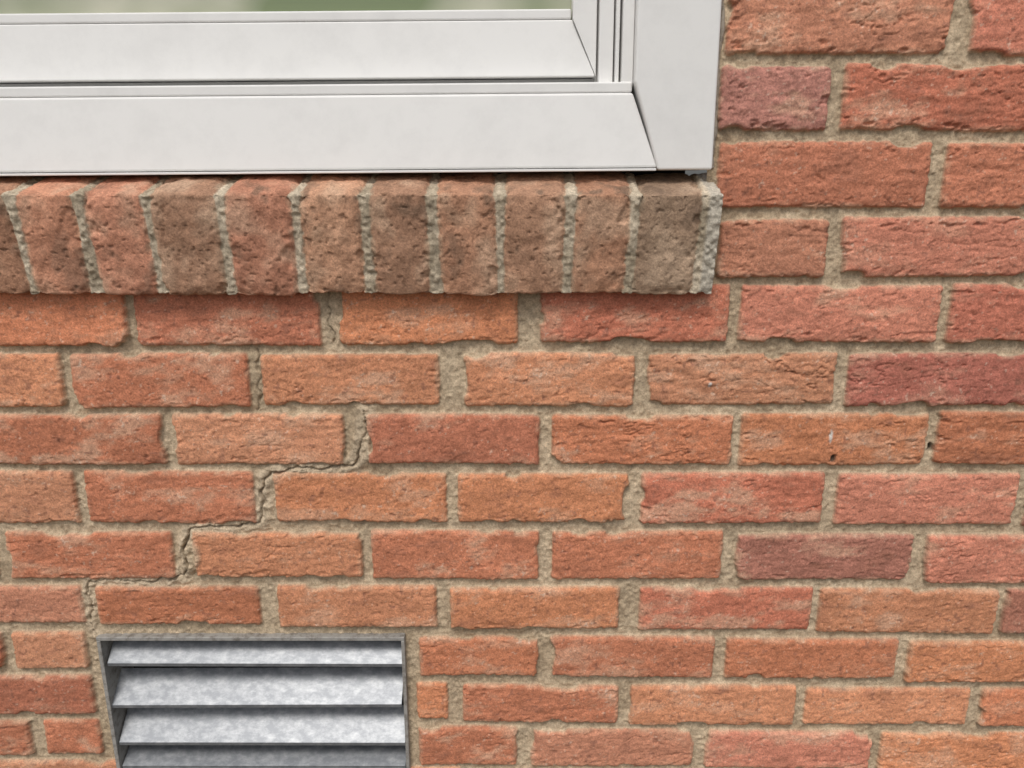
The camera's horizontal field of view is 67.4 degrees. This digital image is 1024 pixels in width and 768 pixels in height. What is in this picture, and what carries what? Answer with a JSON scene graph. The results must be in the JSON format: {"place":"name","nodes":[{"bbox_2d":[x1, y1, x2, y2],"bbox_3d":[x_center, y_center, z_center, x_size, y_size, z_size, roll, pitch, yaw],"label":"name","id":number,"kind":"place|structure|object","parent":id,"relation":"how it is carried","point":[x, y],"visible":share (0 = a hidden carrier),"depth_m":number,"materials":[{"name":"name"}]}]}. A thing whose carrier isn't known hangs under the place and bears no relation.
{"place":"outdoors","nodes":[
{"label":"outdoors","id":0,"kind":"place"},
{"label":"ground","id":1,"kind":"structure","parent":0,"visible":0},
{"bbox_2d":[0,0,1023,767],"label":"brick wall","id":2,"kind":"structure","parent":1,"relation":"on","point":[760,504],"depth_m":0.83,"materials":[{"name":"red brick"}]},
{"bbox_2d":[96,633,410,767],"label":"foundation vent","id":3,"kind":"object","parent":2,"relation":"attached to","point":[256,700],"visible":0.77,"depth_m":0.91,"materials":[{"name":"metal"}]},
{"bbox_2d":[0,170,722,295],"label":"brick window sill","id":4,"kind":"structure","parent":2,"relation":"attached to","point":[481,233],"depth_m":0.74,"materials":[{"name":"brown brick"}]},
{"bbox_2d":[0,93,655,172],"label":"casing bottom","id":5,"kind":"object","parent":4,"relation":"on","point":[341,132],"visible":0.96,"depth_m":0.73,"materials":[{"name":"white plastic"}]},
{"bbox_2d":[0,20,594,83],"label":"sash bottom rail","id":6,"kind":"object","parent":5,"relation":"on","point":[293,51],"visible":1,"depth_m":0.74,"materials":[{"name":"white plastic"}]},
{"bbox_2d":[0,9,570,24],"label":"glazing bead","id":7,"kind":"object","parent":6,"relation":"on","point":[286,16],"visible":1,"depth_m":0.74,"materials":[{"name":"white plastic"}]},
{"bbox_2d":[0,79,593,86],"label":"sash weatherstrip","id":8,"kind":"object","parent":6,"relation":"attached to","point":[297,83],"visible":0.44,"depth_m":0.76,"materials":[{"name":"black rubber"}]},
{"bbox_2d":[0,82,631,97],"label":"casing bottom bead","id":9,"kind":"object","parent":5,"relation":"attached to","point":[316,89],"visible":0.75,"depth_m":0.73,"materials":[{"name":"white plastic"}]},
{"bbox_2d":[0,168,655,175],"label":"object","id":10,"kind":"object","parent":5,"relation":"attached to","point":[329,172],"visible":0.99,"depth_m":0.74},
{"bbox_2d":[571,0,596,76],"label":"sash stile","id":11,"kind":"object","parent":5,"relation":"on","point":[584,16],"visible":0.86,"depth_m":0.73,"materials":[{"name":"white plastic"}]},
{"bbox_2d":[592,0,597,81],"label":"jamb back","id":12,"kind":"object","parent":5,"relation":"on","point":[594,78],"depth_m":0.75,"materials":[{"name":"white plastic"}]},
{"bbox_2d":[375,168,684,175],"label":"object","id":13,"kind":"object","parent":12,"relation":"attached to","point":[635,173],"depth_m":0.81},
{"bbox_2d":[596,0,613,81],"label":"jamb track","id":14,"kind":"structure","parent":5,"relation":"on","point":[605,36],"depth_m":0.73,"materials":[{"name":"white plastic"}]},
{"bbox_2d":[618,0,634,85],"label":"jamb","id":15,"kind":"object","parent":5,"relation":"on","point":[627,20],"visible":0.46,"depth_m":0.72,"materials":[{"name":"white plastic"}]},
{"bbox_2d":[612,0,620,81],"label":"jamb fin","id":16,"kind":"object","parent":15,"relation":"attached to","point":[616,40],"visible":0.46,"depth_m":0.73,"materials":[{"name":"white plastic"}]},
{"bbox_2d":[631,0,721,170],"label":"casing","id":17,"kind":"object","parent":4,"relation":"on","point":[675,62],"visible":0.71,"depth_m":0.72,"materials":[{"name":"white plastic"}]},
{"bbox_2d":[712,0,724,167],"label":"caulk","id":18,"kind":"object","parent":17,"relation":"attached to","point":[722,28],"visible":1,"depth_m":0.72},
{"bbox_3d":[-1.031,-0.587,0.683,0.028,0.601,0.029,0,15,0],"label":"sash stile","id":19,"kind":"object","parent":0,"visible":0},
{"label":"sash meeting rail","id":20,"kind":"object","parent":19,"relation":"on","visible":0},
{"bbox_2d":[0,0,571,19],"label":"glass","id":21,"kind":"object","parent":20,"relation":"attached to","point":[70,6],"visible":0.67,"depth_m":0.75,"materials":[{"name":"clear glass"}]}
]}

